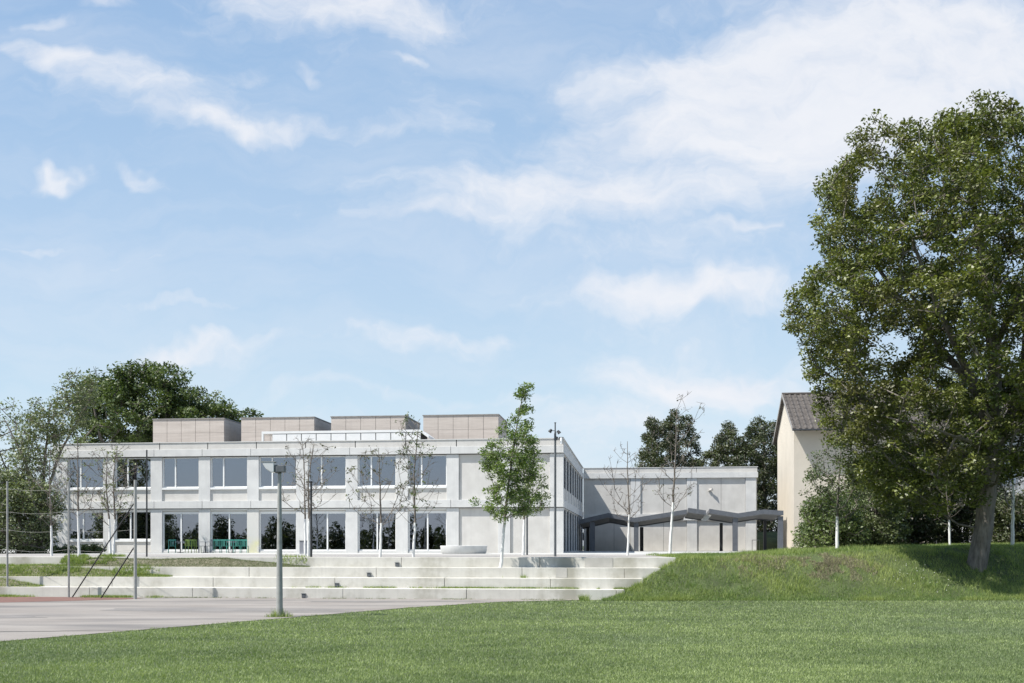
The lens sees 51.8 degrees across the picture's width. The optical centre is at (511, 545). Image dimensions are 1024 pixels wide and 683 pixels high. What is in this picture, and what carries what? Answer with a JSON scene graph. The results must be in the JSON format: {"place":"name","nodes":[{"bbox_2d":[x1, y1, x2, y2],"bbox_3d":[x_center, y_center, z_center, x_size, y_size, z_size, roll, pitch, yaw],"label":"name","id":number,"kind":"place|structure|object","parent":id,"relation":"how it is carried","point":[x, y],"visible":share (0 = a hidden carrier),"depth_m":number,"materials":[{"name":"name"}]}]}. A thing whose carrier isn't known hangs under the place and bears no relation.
{"place":"outdoors","nodes":[
{"label":"outdoors","id":0,"kind":"place"},
{"bbox_2d":[0,597,551,640],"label":"court","id":1,"kind":"object","parent":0,"point":[68,618],"visible":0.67,"depth_m":33.06,"materials":[{"name":"asphalt"}]},
{"bbox_2d":[0,615,46,617],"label":"court repair","id":2,"kind":"structure","parent":1,"relation":"on","point":[4,616],"depth_m":30.72,"materials":[{"name":"asphalt"}]},
{"bbox_2d":[0,597,138,602],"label":"red court","id":3,"kind":"object","parent":1,"relation":"on","point":[20,599],"visible":1,"depth_m":40.86,"materials":[{"name":"rubber"}]},
{"bbox_2d":[0,594,162,597],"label":"weeds","id":4,"kind":"object","parent":1,"relation":"on","point":[99,596],"visible":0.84,"depth_m":42.69,"materials":[{"name":"green plant"}]},
{"bbox_2d":[109,608,361,610],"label":"court repair","id":5,"kind":"structure","parent":1,"relation":"on","point":[216,609],"depth_m":34.54,"materials":[{"name":"asphalt"}]},
{"bbox_2d":[264,608,294,616],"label":"weeds","id":6,"kind":"object","parent":1,"relation":"on","point":[273,614],"visible":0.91,"depth_m":31.02,"materials":[{"name":"green plant"}]},
{"bbox_2d":[0,586,624,600],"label":"seating step","id":7,"kind":"object","parent":1,"relation":"on","point":[372,593],"visible":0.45,"depth_m":41.97,"materials":[{"name":"concrete"}]},
{"bbox_2d":[0,577,42,586],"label":"bed plants","id":8,"kind":"object","parent":7,"relation":"on","point":[28,584],"visible":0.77,"depth_m":43.83,"materials":[{"name":"green plant"}]},
{"bbox_2d":[0,576,643,588],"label":"seating step","id":9,"kind":"object","parent":7,"relation":"on","point":[438,582],"visible":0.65,"depth_m":42.73,"materials":[{"name":"concrete"}]},
{"bbox_2d":[5,566,659,578],"bbox_3d":[-27.049,1.117,46.052,66.408,0.425,0.787,0,0,7],"label":"seating step","id":10,"kind":"object","parent":9,"relation":"on","point":[530,572],"visible":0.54,"depth_m":43.02,"materials":[{"name":"concrete"}]},
{"bbox_2d":[0,563,172,576],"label":"bed plants","id":11,"kind":"object","parent":10,"relation":"on","point":[101,573],"visible":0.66,"depth_m":44.31,"materials":[{"name":"green plant"}]},
{"bbox_2d":[0,563,84,573],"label":"weeds","id":12,"kind":"object","parent":11,"relation":"on","point":[17,571],"visible":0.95,"depth_m":44.61,"materials":[{"name":"green plant"}]},
{"bbox_2d":[59,556,309,566],"bbox_3d":[-13.887,0.726,45.186,11.172,0.389,1.967,0,0,7],"label":"planting bed","id":13,"kind":"object","parent":10,"relation":"on","point":[196,561],"visible":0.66,"depth_m":44.50,"materials":[{"name":"green plant"}]},
{"bbox_2d":[59,553,125,563],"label":"weeds","id":14,"kind":"object","parent":13,"relation":"on","point":[74,559],"visible":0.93,"depth_m":45.19,"materials":[{"name":"green plant"}]},
{"bbox_2d":[80,447,129,552],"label":"young tree","id":15,"kind":"object","parent":13,"relation":"on","point":[106,498],"visible":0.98,"depth_m":45.97,"materials":[{"name":"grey plant"}]},
{"bbox_2d":[111,563,161,573],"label":"weeds","id":16,"kind":"object","parent":13,"relation":"on","point":[124,570],"visible":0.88,"depth_m":44.14,"materials":[{"name":"green plant"}]},
{"bbox_2d":[0,557,675,567],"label":"seating step","id":17,"kind":"object","parent":10,"relation":"on","point":[629,562],"visible":0.57,"depth_m":43.56,"materials":[{"name":"concrete"}]},
{"bbox_2d":[146,450,147,556],"bbox_3d":[-15.746,-1.779,45.500,0.071,4.659,0.071,0,0,0],"label":"slim pole","id":18,"kind":"object","parent":17,"relation":"on","point":[146,503],"visible":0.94,"depth_m":45.48,"materials":[{"name":"black metal"}]},
{"bbox_2d":[468,382,542,567],"bbox_3d":[-0.250,-2.611,42.851,3.035,8.081,2.967,0,0,0],"label":"young tree","id":19,"kind":"object","parent":10,"relation":"on","point":[489,463],"visible":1,"depth_m":42.56,"materials":[{"name":"green plant"}]},
{"bbox_2d":[292,586,627,588],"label":"weeds","id":20,"kind":"object","parent":7,"relation":"on","point":[493,587],"visible":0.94,"depth_m":41.93,"materials":[{"name":"green plant"}]},
{"bbox_2d":[161,596,564,600],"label":"weeds","id":21,"kind":"object","parent":1,"relation":"on","point":[343,598],"visible":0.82,"depth_m":41.68,"materials":[{"name":"green plant"}]},
{"bbox_2d":[313,601,467,601],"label":"court repair","id":22,"kind":"structure","parent":1,"relation":"on","point":[390,601],"depth_m":39.45,"materials":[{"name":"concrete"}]},
{"bbox_2d":[0,554,666,556],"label":"gravel path","id":23,"kind":"structure","parent":0,"point":[353,555],"depth_m":51.30,"materials":[{"name":"grey gravel"}]},
{"bbox_2d":[22,442,69,555],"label":"young tree","id":24,"kind":"object","parent":23,"relation":"on","point":[51,518],"visible":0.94,"depth_m":49.96,"materials":[{"name":"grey plant"}]},
{"bbox_2d":[52,436,103,555],"bbox_3d":[-19.303,-2.149,46.862,2.394,5.504,2.428,0,0,0],"label":"young tree","id":25,"kind":"object","parent":23,"relation":"on","point":[78,507],"visible":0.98,"depth_m":46.96,"materials":[{"name":"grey plant"}]},
{"bbox_2d":[96,440,141,554],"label":"young tree","id":26,"kind":"object","parent":23,"relation":"on","point":[114,515],"visible":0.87,"depth_m":46.95,"materials":[{"name":"grey plant"}]},
{"bbox_2d":[295,540,306,554],"bbox_3d":[-11.047,0.120,56.000,0.760,0.760,0.600,0,0,0],"label":"litter bin","id":27,"kind":"object","parent":23,"relation":"on","point":[301,547],"visible":0.62,"depth_m":55.82,"materials":[{"name":"white metal"}]},
{"bbox_2d":[277,437,333,555],"bbox_3d":[-9.754,-2.324,50.089,2.775,5.851,2.154,0,0,0],"label":"young tree","id":28,"kind":"object","parent":23,"relation":"on","point":[322,484],"visible":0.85,"depth_m":49.96,"materials":[{"name":"grey plant"}]},
{"bbox_2d":[287,440,339,556],"bbox_3d":[-8.538,-1.936,44.984,2.206,5.079,2.209,0,0,-37],"label":"young tree","id":29,"kind":"object","parent":23,"relation":"on","point":[308,531],"visible":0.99,"depth_m":44.96,"materials":[{"name":"grey plant"}]},
{"bbox_2d":[345,447,413,556],"bbox_3d":[-5.594,-1.809,44.634,3.027,4.827,2.561,0,0,0],"label":"young tree","id":30,"kind":"object","parent":23,"relation":"on","point":[380,499],"visible":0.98,"depth_m":44.58,"materials":[{"name":"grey plant"}]},
{"bbox_2d":[394,412,440,556],"bbox_3d":[-4.072,-2.545,44.883,1.981,6.294,2.570,0,0,-27],"label":"young tree","id":31,"kind":"object","parent":23,"relation":"on","point":[413,491],"visible":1,"depth_m":44.77,"materials":[{"name":"grey plant"}]},
{"bbox_2d":[526,482,527,554],"bbox_3d":[0.769,-1.427,54.000,0.104,3.954,0.104,0,0,0],"label":"slim pole","id":32,"kind":"object","parent":23,"relation":"on","point":[527,534],"visible":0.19,"depth_m":53.96,"materials":[{"name":"grey metal"}]},
{"bbox_2d":[512,445,550,554],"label":"young tree","id":33,"kind":"object","parent":23,"relation":"on","point":[541,503],"visible":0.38,"depth_m":52.95,"materials":[{"name":"green plant"}]},
{"bbox_2d":[548,422,560,555],"bbox_3d":[1.893,-2.460,46.937,0.580,6.019,0.240,0,0,0],"label":"light mast","id":34,"kind":"object","parent":23,"relation":"on","point":[554,430],"visible":0.96,"depth_m":46.95,"materials":[{"name":"grey metal"}]},
{"bbox_2d":[596,441,649,554],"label":"young tree","id":35,"kind":"object","parent":23,"relation":"on","point":[628,514],"visible":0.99,"depth_m":51.98,"materials":[{"name":"grey plant"}]},
{"bbox_2d":[652,391,704,553],"bbox_3d":[8.012,-3.393,50.905,2.623,7.999,1.917,0,0,20],"label":"young tree","id":36,"kind":"object","parent":23,"relation":"on","point":[672,513],"visible":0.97,"depth_m":50.96,"materials":[{"name":"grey plant"}]},
{"bbox_2d":[1,550,749,557],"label":"terrace","id":37,"kind":"structure","parent":0,"point":[618,552],"depth_m":64.19,"materials":[{"name":"grey concrete"}]},
{"bbox_2d":[0,397,34,540],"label":"birch tree","id":38,"kind":"object","parent":37,"relation":"on","point":[13,448],"visible":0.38,"depth_m":70.98,"materials":[{"name":"green plant"}]},
{"bbox_2d":[0,467,67,553],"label":"broadleaf tree","id":39,"kind":"object","parent":37,"relation":"on","point":[22,542],"visible":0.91,"depth_m":63.22,"materials":[{"name":"green plant"}]},
{"bbox_2d":[5,367,103,552],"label":"birch tree","id":40,"kind":"object","parent":37,"relation":"on","point":[55,435],"visible":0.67,"depth_m":65.33,"materials":[{"name":"green plant"}]},
{"bbox_2d":[49,544,77,553],"bbox_3d":[-27.162,0.340,64.037,1.764,0.862,1.469,0,0,0],"label":"shrub","id":41,"kind":"object","parent":37,"relation":"on","point":[62,548],"visible":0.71,"depth_m":63.78,"materials":[{"name":"green plant"}]},
{"bbox_2d":[80,542,106,552],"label":"shrub","id":42,"kind":"object","parent":37,"relation":"on","point":[93,548],"visible":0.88,"depth_m":65.73,"materials":[{"name":"green plant"}]},
{"bbox_2d":[64,358,200,442],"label":"broadleaf tree","id":43,"kind":"object","parent":37,"relation":"on","point":[122,391],"visible":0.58,"depth_m":102.60,"materials":[{"name":"green plant"}]},
{"bbox_2d":[168,539,175,552],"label":"chair","id":44,"kind":"object","parent":37,"relation":"on","point":[172,540],"visible":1,"depth_m":69.82,"materials":[{"name":"teal paint"}]},
{"bbox_2d":[185,539,194,552],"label":"chair","id":45,"kind":"object","parent":37,"relation":"on","point":[188,540],"visible":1,"depth_m":69.56,"materials":[{"name":"paint"}]},
{"bbox_2d":[192,539,201,552],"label":"chair","id":46,"kind":"object","parent":37,"relation":"on","point":[193,540],"visible":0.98,"depth_m":69.59,"materials":[{"name":"paint"}]},
{"bbox_2d":[213,539,221,549],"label":"chair","id":47,"kind":"object","parent":37,"relation":"on","point":[215,540],"visible":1,"depth_m":69.54,"materials":[{"name":"teal paint"}]},
{"bbox_2d":[176,385,263,422],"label":"broadleaf tree","id":48,"kind":"object","parent":37,"relation":"on","point":[209,409],"visible":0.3,"depth_m":102.30,"materials":[{"name":"green plant"}]},
{"bbox_2d":[219,539,228,552],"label":"chair","id":49,"kind":"object","parent":37,"relation":"on","point":[223,540],"visible":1,"depth_m":69.54,"materials":[{"name":"teal paint"}]},
{"bbox_2d":[233,539,241,552],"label":"chair","id":50,"kind":"object","parent":37,"relation":"on","point":[235,540],"visible":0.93,"depth_m":69.54,"materials":[{"name":"teal paint"}]},
{"bbox_2d":[240,539,248,552],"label":"chair","id":51,"kind":"object","parent":37,"relation":"on","point":[243,540],"visible":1,"depth_m":69.54,"materials":[{"name":"teal paint"}]},
{"bbox_2d":[273,554,307,563],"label":"weeds","id":52,"kind":"object","parent":37,"relation":"on","point":[286,558],"visible":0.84,"depth_m":44.21,"materials":[{"name":"green plant"}]},
{"bbox_2d":[308,481,312,556],"bbox_3d":[-8.562,-1.078,44.600,0.250,3.256,0.100,0,0,0],"label":"slim pole","id":53,"kind":"object","parent":37,"relation":"on","point":[310,482],"visible":0.99,"depth_m":44.56,"materials":[{"name":"black metal"}]},
{"bbox_2d":[52,414,582,552],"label":"school building","id":54,"kind":"structure","parent":37,"relation":"on","point":[211,478],"depth_m":70.58,"materials":[{"name":"concrete"}]},
{"bbox_2d":[67,458,102,489],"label":"window","id":55,"kind":"structure","parent":54,"relation":"in","point":[91,472],"depth_m":72.03,"materials":[{"name":"glass"}]},
{"bbox_2d":[67,510,102,541],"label":"window","id":56,"kind":"structure","parent":54,"relation":"in","point":[87,521],"depth_m":72.03,"materials":[{"name":"glass"}]},
{"bbox_2d":[115,509,150,541],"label":"window","id":57,"kind":"structure","parent":54,"relation":"in","point":[127,524],"depth_m":71.62,"materials":[{"name":"glass"}]},
{"bbox_2d":[116,458,150,489],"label":"window","id":58,"kind":"structure","parent":54,"relation":"in","point":[140,476],"depth_m":71.64,"materials":[{"name":"glass"}]},
{"bbox_2d":[162,457,198,489],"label":"window","id":59,"kind":"structure","parent":54,"relation":"in","point":[178,473],"depth_m":71.26,"materials":[{"name":"glass"}]},
{"bbox_2d":[162,509,198,551],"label":"window","id":60,"kind":"structure","parent":54,"relation":"in","point":[180,526],"depth_m":71.26,"materials":[{"name":"clear glass"}]},
{"bbox_2d":[210,457,246,489],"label":"window","id":61,"kind":"structure","parent":54,"relation":"in","point":[226,472],"depth_m":70.88,"materials":[{"name":"glass"}]},
{"bbox_2d":[211,509,246,551],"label":"window","id":62,"kind":"structure","parent":54,"relation":"in","point":[224,525],"depth_m":70.88,"materials":[{"name":"clear glass"}]},
{"bbox_2d":[259,457,295,488],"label":"window","id":63,"kind":"structure","parent":54,"relation":"in","point":[268,480],"depth_m":70.48,"materials":[{"name":"glass"}]},
{"bbox_2d":[259,509,295,551],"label":"window","id":64,"kind":"structure","parent":54,"relation":"in","point":[268,520],"depth_m":70.51,"materials":[{"name":"clear glass"}]},
{"bbox_2d":[309,456,345,488],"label":"window","id":65,"kind":"structure","parent":54,"relation":"in","point":[336,480],"depth_m":70.09,"materials":[{"name":"glass"}]},
{"bbox_2d":[312,509,345,551],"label":"window","id":66,"kind":"structure","parent":54,"relation":"in","point":[328,527],"depth_m":70.09,"materials":[{"name":"clear glass"}]},
{"bbox_2d":[358,456,395,488],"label":"window","id":67,"kind":"structure","parent":54,"relation":"in","point":[387,470],"depth_m":69.69,"materials":[{"name":"glass"}]},
{"bbox_2d":[358,508,395,552],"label":"window","id":68,"kind":"structure","parent":54,"relation":"in","point":[368,530],"depth_m":69.71,"materials":[{"name":"clear glass"}]},
{"bbox_2d":[408,455,446,487],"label":"window","id":69,"kind":"structure","parent":54,"relation":"in","point":[439,471],"depth_m":69.30,"materials":[{"name":"glass"}]},
{"bbox_2d":[408,508,446,552],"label":"window","id":70,"kind":"structure","parent":54,"relation":"in","point":[431,529],"depth_m":69.30,"materials":[{"name":"clear glass"}]},
{"bbox_2d":[564,510,564,551],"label":"window","id":71,"kind":"structure","parent":54,"relation":"in","point":[564,510],"depth_m":71.31,"materials":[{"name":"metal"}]},
{"bbox_2d":[567,511,567,551],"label":"window","id":72,"kind":"structure","parent":54,"relation":"in","point":[567,511],"depth_m":74.53,"materials":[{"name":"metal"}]},
{"bbox_2d":[570,513,570,550],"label":"window","id":73,"kind":"structure","parent":54,"relation":"in","point":[570,513],"depth_m":78.05,"materials":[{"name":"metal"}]},
{"bbox_2d":[572,514,572,550],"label":"window","id":74,"kind":"structure","parent":54,"relation":"in","point":[572,514],"depth_m":79.73,"materials":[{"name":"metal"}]},
{"bbox_2d":[575,515,575,550],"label":"window","id":75,"kind":"structure","parent":54,"relation":"in","point":[575,515],"depth_m":84.58,"materials":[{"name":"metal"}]},
{"bbox_2d":[577,516,577,550],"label":"window","id":76,"kind":"structure","parent":54,"relation":"in","point":[577,516],"depth_m":87.69,"materials":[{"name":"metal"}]},
{"bbox_2d":[440,546,486,553],"bbox_3d":[-2.906,0.263,63.500,2.840,0.475,2.840,0,0,0],"label":"round bench","id":77,"kind":"object","parent":37,"relation":"on","point":[463,549],"visible":1,"depth_m":62.30,"materials":[{"name":"concrete"}]},
{"bbox_2d":[583,466,757,550],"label":"school wing","id":78,"kind":"structure","parent":37,"relation":"on","point":[734,490],"depth_m":93.76,"materials":[{"name":"white concrete"}]},
{"bbox_2d":[700,522,731,550],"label":"door","id":79,"kind":"structure","parent":78,"relation":"in","point":[709,531],"depth_m":93.35,"materials":[{"name":"grey metal"}]},
{"bbox_2d":[579,508,783,550],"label":"canopy","id":80,"kind":"object","parent":37,"relation":"on","point":[636,523],"visible":0.91,"depth_m":86.67,"materials":[{"name":"metal"}]},
{"bbox_2d":[790,483,872,548],"bbox_3d":[17.565,-1.445,58.192,4.133,3.970,5.862,0,0,0],"label":"shrub","id":81,"kind":"object","parent":37,"relation":"on","point":[818,530],"visible":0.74,"depth_m":56.95,"materials":[{"name":"green plant"}]},
{"bbox_2d":[773,391,1022,548],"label":"gabled house","id":82,"kind":"structure","parent":37,"relation":"on","point":[797,437],"depth_m":90.71,"materials":[{"name":"paint"}]},
{"bbox_2d":[880,360,975,542],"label":"broadleaf tree","id":83,"kind":"object","parent":37,"relation":"on","point":[953,372],"visible":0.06,"depth_m":71.74,"materials":[{"name":"green plant"}]},
{"bbox_2d":[924,425,1023,541],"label":"grey house","id":84,"kind":"structure","parent":37,"relation":"on","point":[1017,486],"depth_m":78.00,"materials":[{"name":"grey paint"}]},
{"bbox_2d":[999,473,1016,486],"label":"window","id":85,"kind":"structure","parent":84,"relation":"in","point":[1015,481],"depth_m":77.94,"materials":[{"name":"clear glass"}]},
{"bbox_2d":[0,544,1023,682],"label":"lawn","id":86,"kind":"structure","parent":0,"point":[815,556],"depth_m":27.19,"materials":[{"name":"plant"}]},
{"bbox_2d":[0,480,136,598],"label":"ball stop fence","id":87,"kind":"object","parent":86,"relation":"on","point":[135,539],"visible":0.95,"depth_m":42.10,"materials":[{"name":"metal"}]},
{"bbox_2d":[261,461,285,615],"bbox_3d":[-7.026,-0.119,31.100,0.690,4.678,0.320,0,0,0],"label":"street lamp","id":88,"kind":"object","parent":86,"relation":"on","point":[273,467],"visible":0.94,"depth_m":31.03,"materials":[{"name":"metal"}]},
{"bbox_2d":[0,592,1023,682],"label":"grass","id":89,"kind":"structure","parent":86,"relation":"on","point":[913,671],"depth_m":21.49,"materials":[{"name":"green plant"}]},
{"bbox_2d":[578,594,653,601],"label":"weeds","id":90,"kind":"object","parent":86,"relation":"on","point":[584,598],"visible":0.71,"depth_m":40.00,"materials":[{"name":"green plant"}]},
{"bbox_2d":[716,551,882,581],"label":"dry grass","id":91,"kind":"structure","parent":86,"relation":"on","point":[829,560],"depth_m":42.66,"materials":[{"name":"plant"}]},
{"bbox_2d":[600,541,1023,601],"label":"rough grass","id":92,"kind":"structure","parent":86,"relation":"on","point":[885,550],"depth_m":41.91,"materials":[{"name":"green plant"}]},
{"bbox_2d":[798,440,873,548],"bbox_3d":[15.470,-2.356,49.917,3.549,5.658,3.686,0,0,0],"label":"young tree","id":93,"kind":"object","parent":92,"relation":"on","point":[832,482],"visible":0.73,"depth_m":49.92,"materials":[{"name":"green plant"}]},
{"bbox_2d":[842,449,913,546],"bbox_3d":[20.576,-2.615,59.983,3.967,6.397,6.402,0,0,0],"label":"shrub","id":94,"kind":"object","parent":92,"relation":"on","point":[880,534],"visible":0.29,"depth_m":58.32,"materials":[{"name":"green leaf"},{"name":"brown bark"}]},
{"bbox_2d":[780,89,1023,571],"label":"oak tree","id":95,"kind":"object","parent":92,"relation":"on","point":[986,422],"visible":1,"depth_m":41.29,"materials":[{"name":"green plant"}]},
{"bbox_2d":[920,463,971,544],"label":"young tree","id":96,"kind":"object","parent":92,"relation":"on","point":[949,533],"visible":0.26,"depth_m":53.95,"materials":[{"name":"white-painted bark"},{"name":"green leaf"}]},
{"bbox_2d":[871,437,955,544],"bbox_3d":[23.534,-2.915,62.080,4.471,6.878,6.400,0,0,0],"label":"shrub","id":97,"kind":"object","parent":86,"relation":"on","point":[925,528],"visible":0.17,"depth_m":60.48,"materials":[{"name":"green plant"}]},
{"bbox_2d":[924,441,1008,543],"bbox_3d":[27.190,-3.021,62.948,4.800,6.903,6.229,0,0,0],"label":"shrub","id":98,"kind":"object","parent":86,"relation":"on","point":[964,518],"visible":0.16,"depth_m":61.78,"materials":[{"name":"green plant"}]},
{"bbox_2d":[972,487,1023,543],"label":"shrub","id":99,"kind":"object","parent":86,"relation":"on","point":[1003,510],"visible":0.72,"depth_m":57.17,"materials":[{"name":"green plant"}]},
{"bbox_2d":[997,439,1023,543],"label":"young tree","id":100,"kind":"object","parent":86,"relation":"on","point":[1012,522],"visible":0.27,"depth_m":46.95,"materials":[{"name":"green plant"}]},
{"bbox_2d":[0,0,1023,542],"label":"sky","id":101,"kind":"structure","parent":0,"point":[322,209],"materials":[{"name":"blue"}]},
{"bbox_2d":[757,532,776,550],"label":"bank","id":102,"kind":"structure","parent":0,"point":[771,540],"depth_m":100.28,"materials":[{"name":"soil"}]},
{"bbox_2d":[634,416,672,466],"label":"pine tree","id":103,"kind":"object","parent":102,"relation":"on","point":[650,456],"visible":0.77,"depth_m":116.60,"materials":[{"name":"green plant"}]},
{"bbox_2d":[662,408,706,466],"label":"broadleaf tree","id":104,"kind":"object","parent":102,"relation":"on","point":[695,462],"visible":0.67,"depth_m":120.79,"materials":[{"name":"green plant"}]},
{"bbox_2d":[698,420,745,466],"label":"broadleaf tree","id":105,"kind":"object","parent":102,"relation":"on","point":[724,446],"visible":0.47,"depth_m":114.74,"materials":[{"name":"green plant"}]},
{"bbox_2d":[730,415,776,531],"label":"broadleaf tree","id":106,"kind":"object","parent":102,"relation":"on","point":[758,438],"visible":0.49,"depth_m":110.41,"materials":[{"name":"green plant"}]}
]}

